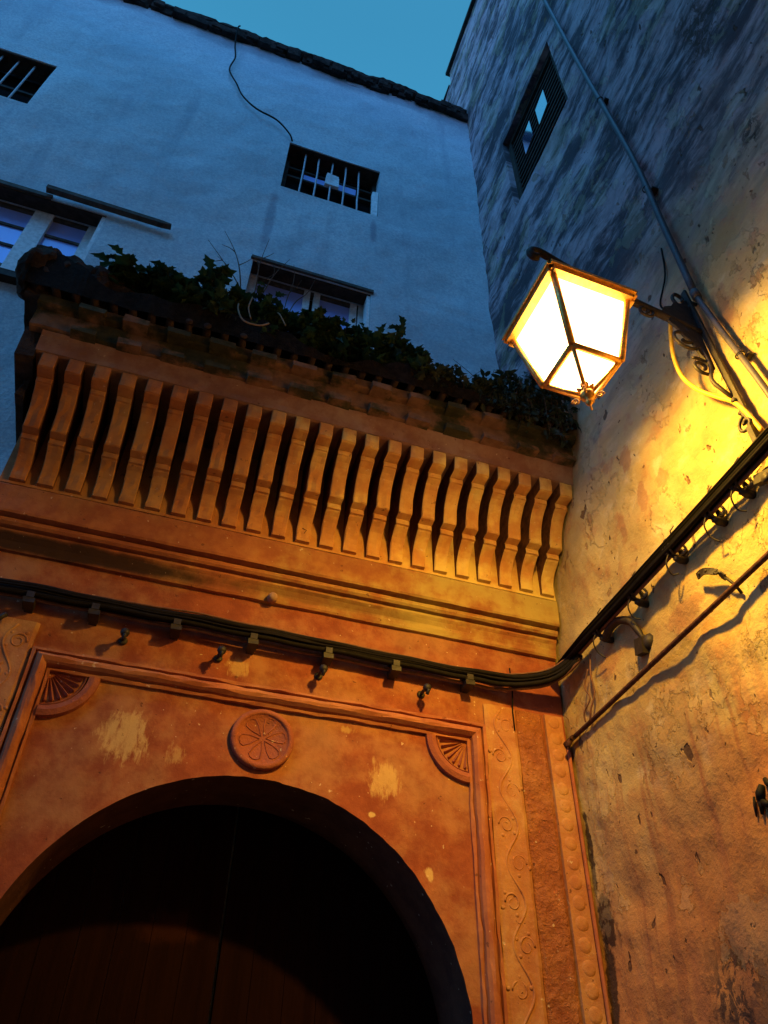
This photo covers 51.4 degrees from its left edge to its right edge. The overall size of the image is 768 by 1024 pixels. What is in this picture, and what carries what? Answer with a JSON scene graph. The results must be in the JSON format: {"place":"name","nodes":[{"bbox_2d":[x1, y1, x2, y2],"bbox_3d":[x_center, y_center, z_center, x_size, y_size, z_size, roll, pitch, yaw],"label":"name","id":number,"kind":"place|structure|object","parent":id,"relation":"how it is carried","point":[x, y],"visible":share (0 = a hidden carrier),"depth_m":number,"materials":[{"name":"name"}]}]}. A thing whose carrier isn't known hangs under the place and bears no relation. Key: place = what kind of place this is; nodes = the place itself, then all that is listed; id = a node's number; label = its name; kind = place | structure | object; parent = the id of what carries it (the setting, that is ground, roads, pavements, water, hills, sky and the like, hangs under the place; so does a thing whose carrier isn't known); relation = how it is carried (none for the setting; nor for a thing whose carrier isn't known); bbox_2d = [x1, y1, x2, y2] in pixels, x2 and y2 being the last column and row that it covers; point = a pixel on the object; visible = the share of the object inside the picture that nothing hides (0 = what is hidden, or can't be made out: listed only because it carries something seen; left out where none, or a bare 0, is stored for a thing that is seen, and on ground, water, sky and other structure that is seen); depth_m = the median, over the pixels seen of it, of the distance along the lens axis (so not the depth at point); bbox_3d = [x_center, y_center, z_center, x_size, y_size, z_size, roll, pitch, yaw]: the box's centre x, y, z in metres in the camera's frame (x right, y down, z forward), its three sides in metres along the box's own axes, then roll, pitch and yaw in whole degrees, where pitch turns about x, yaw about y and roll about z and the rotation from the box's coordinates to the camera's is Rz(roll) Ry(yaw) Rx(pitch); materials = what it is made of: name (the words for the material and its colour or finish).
{"place":"outdoors","nodes":[
{"label":"outdoors","id":0,"kind":"place"},
{"bbox_2d":[162,0,470,100],"label":"sky","id":1,"kind":"structure","parent":0,"point":[411,44],"materials":[{"name":"blue"}]},
{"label":"ground","id":2,"kind":"structure","parent":0,"visible":0},
{"bbox_2d":[0,0,498,1023],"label":"house","id":3,"kind":"structure","parent":2,"relation":"on","point":[356,198],"depth_m":8.71,"materials":[{"name":"white"}]},
{"bbox_2d":[0,49,55,103],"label":"window","id":4,"kind":"structure","parent":3,"relation":"in","point":[11,87],"depth_m":8.86,"materials":[{"name":"black metal"}]},
{"bbox_2d":[0,186,105,270],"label":"window","id":5,"kind":"structure","parent":3,"relation":"in","point":[21,229],"depth_m":7.20,"materials":[{"name":"white paint"}]},
{"bbox_2d":[46,184,171,229],"bbox_3d":[-2.521,-2.800,7.338,1.120,0.082,0.055,13,-44,-13],"label":"plank","id":6,"kind":"object","parent":3,"relation":"attached to","point":[95,203],"visible":1,"depth_m":7.31,"materials":[{"name":"wood"}]},
{"bbox_2d":[229,25,292,141],"bbox_3d":[-1.558,-5.555,10.272,1.059,2.786,0.127,18,-45,-17],"label":"wire","id":7,"kind":"object","parent":3,"relation":"hanging from","point":[274,118],"visible":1,"depth_m":9.79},
{"bbox_2d":[246,261,369,328],"bbox_3d":[-0.752,-1.659,7.398,1.240,1.475,0.312,13,-44,-13],"label":"window","id":8,"kind":"structure","parent":3,"relation":"in","point":[349,311],"depth_m":7.79,"materials":[{"name":"white paint"}]},
{"bbox_2d":[281,144,378,215],"bbox_3d":[-0.642,-3.758,9.354,1.185,1.175,0.307,13,-44,-13],"label":"window","id":9,"kind":"structure","parent":3,"relation":"in","point":[329,188],"depth_m":9.56,"materials":[{"name":"black glass"}]},
{"bbox_2d":[0,285,611,1023],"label":"gateway","id":10,"kind":"object","parent":2,"relation":"on","point":[404,853],"visible":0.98,"depth_m":4.52,"materials":[{"name":"paint"}]},
{"bbox_2d":[0,612,7,619],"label":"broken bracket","id":11,"kind":"object","parent":10,"relation":"attached to","point":[4,615],"visible":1,"depth_m":4.15,"materials":[{"name":"metal"}]},
{"bbox_2d":[22,590,35,613],"bbox_3d":[-1.914,0.460,4.339,0.062,0.156,0.126,13,-44,-13],"label":"cable clip","id":12,"kind":"object","parent":10,"relation":"attached to","point":[28,603],"visible":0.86,"depth_m":4.27,"materials":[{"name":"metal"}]},
{"bbox_2d":[15,244,67,299],"bbox_3d":[-2.220,-1.540,5.182,0.313,0.533,0.381,13,-44,-13],"label":"masonry lump","id":13,"kind":"object","parent":10,"relation":"on","point":[38,256],"visible":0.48,"depth_m":5.03,"materials":[{"name":"brown stone"}]},
{"bbox_2d":[61,255,93,300],"bbox_3d":[-2.030,-1.486,5.257,0.374,0.399,0.362,-17,-46,19],"label":"masonry lump","id":14,"kind":"object","parent":10,"relation":"on","point":[65,295],"visible":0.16,"depth_m":5.14,"materials":[{"name":"brown stone"}]},
{"bbox_2d":[87,603,99,625],"bbox_3d":[-1.592,0.534,4.413,0.062,0.156,0.126,13,-44,-13],"label":"cable clip","id":15,"kind":"object","parent":10,"relation":"attached to","point":[93,617],"visible":0.86,"depth_m":4.34,"materials":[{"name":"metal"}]},
{"bbox_2d":[71,265,134,315],"bbox_3d":[-1.866,-1.418,5.271,0.395,0.460,0.359,27,-49,-26],"label":"masonry lump","id":16,"kind":"object","parent":10,"relation":"on","point":[99,273],"visible":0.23,"depth_m":5.15,"materials":[{"name":"brown stone"}]},
{"bbox_2d":[0,805,237,1023],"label":"door leaf","id":17,"kind":"structure","parent":10,"relation":"in","point":[161,970],"depth_m":4.08,"materials":[{"name":"brown wood"}]},
{"bbox_2d":[118,628,129,644],"bbox_3d":[-1.422,0.692,4.351,0.052,0.077,0.146,15,-44,-15],"label":"iron hook","id":18,"kind":"object","parent":10,"relation":"attached to","point":[124,633],"visible":1,"depth_m":4.31,"materials":[{"name":"black metal"}]},
{"bbox_2d":[169,618,181,640],"bbox_3d":[-1.171,0.632,4.511,0.062,0.156,0.126,13,-44,-13],"label":"cable clip","id":19,"kind":"object","parent":10,"relation":"attached to","point":[175,629],"visible":0.91,"depth_m":4.44,"materials":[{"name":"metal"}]},
{"bbox_2d":[214,646,225,661],"bbox_3d":[-0.921,0.808,4.467,0.052,0.077,0.146,15,-44,-15],"label":"iron hook","id":20,"kind":"object","parent":10,"relation":"attached to","point":[221,650],"visible":1,"depth_m":4.43,"materials":[{"name":"grey metal"}]},
{"bbox_2d":[245,633,258,654],"bbox_3d":[-0.758,0.727,4.606,0.062,0.156,0.126,13,-44,-13],"label":"cable clip","id":21,"kind":"object","parent":10,"relation":"attached to","point":[252,644],"visible":0.88,"depth_m":4.54,"materials":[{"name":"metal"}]},
{"bbox_2d":[22,253,576,429],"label":"soil","id":22,"kind":"structure","parent":10,"relation":"on","point":[76,278],"depth_m":5.26,"materials":[{"name":"brown soil"}]},
{"bbox_2d":[90,244,151,292],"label":"leafy plant","id":23,"kind":"object","parent":22,"relation":"on","point":[122,268],"visible":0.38,"depth_m":5.24,"materials":[{"name":"green plant"}]},
{"bbox_2d":[135,260,195,301],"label":"leafy plant","id":24,"kind":"object","parent":22,"relation":"on","point":[160,279],"visible":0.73,"depth_m":5.31,"materials":[{"name":"green plant"}]},
{"bbox_2d":[170,254,236,329],"bbox_3d":[-1.238,-1.426,5.471,0.458,0.541,0.566,13,-44,-13],"label":"leafy plant","id":25,"kind":"object","parent":22,"relation":"on","point":[204,295],"visible":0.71,"depth_m":5.27,"materials":[{"name":"green plant"}]},
{"bbox_2d":[214,278,270,335],"bbox_3d":[-0.988,-1.437,5.567,0.476,0.605,0.465,13,-44,-13],"label":"leafy plant","id":26,"kind":"object","parent":22,"relation":"on","point":[239,295],"visible":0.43,"depth_m":5.45,"materials":[{"name":"green plant"}]},
{"bbox_2d":[208,232,251,287],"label":"dry twig","id":27,"kind":"object","parent":26,"relation":"on","point":[237,261],"visible":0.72,"depth_m":6.05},
{"bbox_2d":[253,241,289,301],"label":"dry twig","id":28,"kind":"object","parent":26,"relation":"on","point":[268,277],"visible":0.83,"depth_m":6.14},
{"bbox_2d":[247,291,300,348],"bbox_3d":[-0.788,-1.283,5.567,0.443,0.565,0.476,-20,-46,21],"label":"leafy plant","id":29,"kind":"object","parent":22,"relation":"on","point":[271,316],"visible":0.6,"depth_m":5.45,"materials":[{"name":"green plant"}]},
{"bbox_2d":[237,297,285,325],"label":"dead twig","id":30,"kind":"object","parent":29,"relation":"attached to","point":[242,319],"visible":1,"depth_m":5.22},
{"bbox_2d":[284,272,315,311],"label":"dry twig","id":31,"kind":"object","parent":29,"relation":"attached to","point":[292,290],"visible":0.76,"depth_m":6.10,"materials":[{"name":"brown plant"}]},
{"bbox_2d":[286,306,351,360],"bbox_3d":[-0.474,-1.201,5.625,0.520,0.494,0.546,13,-44,-13],"label":"leafy plant","id":32,"kind":"object","parent":22,"relation":"on","point":[318,330],"visible":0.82,"depth_m":5.50,"materials":[{"name":"green plant"}]},
{"bbox_2d":[336,317,376,361],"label":"leafy plant","id":33,"kind":"object","parent":22,"relation":"on","point":[360,342],"visible":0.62,"depth_m":5.60,"materials":[{"name":"green plant"}]},
{"bbox_2d":[369,315,439,387],"bbox_3d":[0.084,-1.127,5.820,0.578,0.690,0.522,13,-44,-13],"label":"leafy plant","id":34,"kind":"object","parent":22,"relation":"on","point":[388,347],"visible":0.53,"depth_m":5.66,"materials":[{"name":"green plant"}]},
{"bbox_2d":[413,358,458,398],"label":"leafy plant","id":35,"kind":"object","parent":22,"relation":"on","point":[439,370],"visible":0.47,"depth_m":5.56,"materials":[{"name":"green plant"}]},
{"bbox_2d":[445,366,510,409],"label":"leafy plant","id":36,"kind":"object","parent":22,"relation":"on","point":[479,384],"visible":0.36,"depth_m":5.67,"materials":[{"name":"green plant"}]},
{"bbox_2d":[480,368,543,419],"bbox_3d":[0.903,-0.858,5.917,0.468,0.649,0.434,13,-44,-13],"label":"fern","id":37,"kind":"object","parent":22,"relation":"on","point":[506,374],"visible":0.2,"depth_m":5.93,"materials":[{"name":"green plant"}]},
{"bbox_2d":[479,377,546,433],"bbox_3d":[0.920,-0.760,5.688,0.494,0.440,0.304,-2,-43,3],"label":"fern","id":38,"kind":"object","parent":22,"relation":"on","point":[521,396],"visible":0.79,"depth_m":5.65,"materials":[{"name":"green plant"}]},
{"bbox_2d":[511,370,581,451],"bbox_3d":[1.136,-0.752,5.819,0.486,0.852,0.406,24,-47,-23],"label":"fern","id":39,"kind":"object","parent":22,"relation":"on","point":[548,400],"visible":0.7,"depth_m":5.76,"materials":[{"name":"green plant"}]},
{"bbox_2d":[314,664,327,679],"bbox_3d":[-0.365,0.937,4.595,0.052,0.077,0.146,15,-44,-15],"label":"iron hook","id":40,"kind":"object","parent":10,"relation":"attached to","point":[320,674],"visible":1,"depth_m":4.56,"materials":[{"name":"grey metal"}]},
{"bbox_2d":[209,807,438,1023],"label":"door leaf","id":41,"kind":"structure","parent":10,"relation":"in","point":[308,937],"depth_m":4.34,"materials":[{"name":"brown wood"}]},
{"bbox_2d":[84,593,564,674],"bbox_3d":[-0.215,-0.285,3.705,9.558,0.185,4.660,-18,-46,19],"label":"cable","id":42,"kind":"object","parent":10,"relation":"attached to","point":[181,610],"visible":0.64,"depth_m":4.64,"materials":[{"name":"black rubber"}]},
{"bbox_2d":[320,647,333,666],"bbox_3d":[-0.337,0.825,4.703,0.062,0.156,0.126,13,-44,-13],"label":"cable clip","id":43,"kind":"object","parent":10,"relation":"attached to","point":[327,658],"visible":0.79,"depth_m":4.63,"materials":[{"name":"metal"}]},
{"bbox_2d":[137,604,564,674],"bbox_3d":[-0.208,-0.257,3.690,9.602,0.177,4.655,-18,-46,19],"label":"cable","id":44,"kind":"object","parent":10,"relation":"attached to","point":[522,674],"visible":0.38,"depth_m":4.97,"materials":[{"name":"black rubber"}]},
{"bbox_2d":[0,436,767,686],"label":"cable","id":45,"kind":"object","parent":10,"relation":"attached to","point":[727,484],"visible":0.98,"depth_m":4.49,"materials":[{"name":"black rubber"}]},
{"bbox_2d":[0,430,767,678],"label":"cable","id":46,"kind":"object","parent":10,"relation":"attached to","point":[335,643],"visible":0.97,"depth_m":4.56,"materials":[{"name":"black rubber"}]},
{"bbox_2d":[0,426,767,680],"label":"cable","id":47,"kind":"object","parent":10,"relation":"attached to","point":[625,584],"visible":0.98,"depth_m":4.49,"materials":[{"name":"black rubber"}]},
{"bbox_2d":[0,434,767,681],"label":"cable","id":48,"kind":"object","parent":10,"relation":"attached to","point":[74,598],"visible":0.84,"depth_m":4.58,"materials":[{"name":"black rubber"}]},
{"bbox_2d":[387,660,401,679],"bbox_3d":[0.057,0.916,4.795,0.062,0.156,0.126,13,-44,-13],"label":"cable clip","id":49,"kind":"object","parent":10,"relation":"attached to","point":[394,672],"visible":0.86,"depth_m":4.73,"materials":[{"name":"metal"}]},
{"bbox_2d":[0,450,767,690],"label":"cable","id":50,"kind":"object","parent":49,"relation":"attached to","point":[750,471],"visible":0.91,"depth_m":4.51,"materials":[{"name":"black rubber"}]},
{"bbox_2d":[583,654,594,721],"bbox_3d":[1.214,1.052,4.750,0.032,0.384,0.170,15,-44,-15],"label":"dangling wire","id":51,"kind":"object","parent":50,"relation":"hanging from","point":[586,690],"visible":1,"depth_m":4.71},
{"bbox_2d":[58,446,767,671],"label":"cable","id":52,"kind":"object","parent":10,"relation":"attached to","point":[698,522],"visible":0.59,"depth_m":4.32,"materials":[{"name":"black rubber"}]},
{"bbox_2d":[417,683,431,698],"bbox_3d":[0.236,1.076,4.734,0.052,0.077,0.146,15,-44,-15],"label":"iron hook","id":53,"kind":"object","parent":10,"relation":"attached to","point":[427,687],"visible":1,"depth_m":4.70,"materials":[{"name":"grey metal"}]},
{"bbox_2d":[460,673,475,693],"bbox_3d":[0.506,1.020,4.898,0.062,0.156,0.126,13,-44,-13],"label":"cable clip","id":54,"kind":"object","parent":10,"relation":"attached to","point":[467,685],"visible":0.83,"depth_m":4.83,"materials":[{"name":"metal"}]},
{"bbox_2d":[509,668,515,730],"bbox_3d":[0.794,1.152,4.929,0.011,0.420,0.030,19,-45,-18],"label":"thin wire","id":55,"kind":"object","parent":10,"relation":"hanging from","point":[512,707],"visible":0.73,"depth_m":4.87,"materials":[{"name":"black metal"}]},
{"bbox_2d":[443,0,767,1023],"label":"side house","id":56,"kind":"structure","parent":2,"relation":"on","point":[669,752],"depth_m":4.61,"materials":[{"name":"paint"}]},
{"bbox_2d":[508,51,567,200],"bbox_3d":[1.705,-4.127,8.563,0.132,1.660,1.220,13,-44,-13],"label":"window","id":57,"kind":"structure","parent":56,"relation":"in","point":[548,97],"depth_m":8.65,"materials":[{"name":"black glass"}]},
{"bbox_2d":[592,608,613,657],"bbox_3d":[1.296,0.733,4.719,0.115,0.275,0.153,-32,-52,31],"label":"cable tie","id":58,"kind":"object","parent":56,"relation":"attached to","point":[601,638],"visible":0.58,"depth_m":4.69,"materials":[{"name":"plastic"}]},
{"bbox_2d":[602,616,652,656],"bbox_3d":[1.367,0.719,4.496,0.101,0.322,0.377,22,-46,-21],"label":"iron hook","id":59,"kind":"object","parent":56,"relation":"attached to","point":[642,644],"visible":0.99,"depth_m":4.39,"materials":[{"name":"grey metal"}]},
{"bbox_2d":[501,246,760,442],"bbox_3d":[1.239,-0.828,4.116,1.130,1.457,0.541,13,-44,-13],"label":"wall lantern","id":60,"kind":"object","parent":56,"relation":"attached to","point":[569,315],"depth_m":4.12,"materials":[{"name":"glass"}]},
{"bbox_2d":[668,323,763,432],"bbox_3d":[1.678,-0.664,4.106,0.253,0.977,0.166,-12,-44,14],"label":"feed cable","id":61,"kind":"object","parent":60,"relation":"attached to","point":[745,411],"visible":0.95,"depth_m":4.17,"materials":[{"name":"black rubber"}]},
{"bbox_2d":[627,571,648,619],"bbox_3d":[1.419,0.484,4.459,0.115,0.256,0.153,-32,-52,31],"label":"cable tie","id":62,"kind":"object","parent":56,"relation":"attached to","point":[642,602],"visible":0.68,"depth_m":4.43,"materials":[{"name":"plastic"}]},
{"bbox_2d":[542,0,767,398],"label":"conduit pipe","id":63,"kind":"object","parent":56,"relation":"attached to","point":[694,292],"visible":0.99,"depth_m":5.06,"materials":[{"name":"metal"}]},
{"bbox_2d":[659,248,665,308],"bbox_3d":[1.732,-1.383,4.944,0.066,0.734,0.191,13,-44,-13],"label":"old wire","id":64,"kind":"object","parent":56,"relation":"attached to","point":[660,305],"visible":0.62,"depth_m":5.00,"materials":[{"name":"black metal"}]},
{"bbox_2d":[563,551,767,747],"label":"metal rod","id":65,"kind":"object","parent":56,"relation":"attached to","point":[734,586],"visible":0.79,"depth_m":4.04,"materials":[{"name":"black metal"}]},
{"bbox_2d":[662,525,688,575],"bbox_3d":[1.530,0.220,4.179,0.115,0.240,0.153,-32,-52,31],"label":"cable tie","id":66,"kind":"object","parent":56,"relation":"attached to","point":[680,558],"visible":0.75,"depth_m":4.14,"materials":[{"name":"plastic"}]},
{"bbox_2d":[703,486,728,541],"bbox_3d":[1.638,0.030,3.944,0.115,0.275,0.153,-32,-52,31],"label":"cable tie","id":67,"kind":"object","parent":56,"relation":"attached to","point":[718,520],"visible":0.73,"depth_m":3.92,"materials":[{"name":"plastic"}]},
{"bbox_2d":[696,568,742,593],"bbox_3d":[1.600,0.336,3.846,0.056,0.250,0.210,21,-46,-21],"label":"perforated strap","id":68,"kind":"object","parent":56,"relation":"attached to","point":[700,573],"visible":0.98,"depth_m":3.86,"materials":[{"name":"metal"}]},
{"bbox_2d":[729,457,755,511],"bbox_3d":[1.706,-0.110,3.803,0.115,0.256,0.153,-32,-52,31],"label":"cable tie","id":69,"kind":"object","parent":56,"relation":"attached to","point":[744,492],"visible":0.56,"depth_m":3.77,"materials":[{"name":"plastic"}]},
{"bbox_2d":[746,466,767,489],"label":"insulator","id":70,"kind":"object","parent":56,"relation":"attached to","point":[760,479],"visible":1,"depth_m":3.65,"materials":[{"name":"ceramic"}]},
{"bbox_2d":[753,777,767,816],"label":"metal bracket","id":71,"kind":"object","parent":56,"relation":"attached to","point":[762,801],"visible":1,"depth_m":3.30,"materials":[{"name":"black metal"}]}
]}

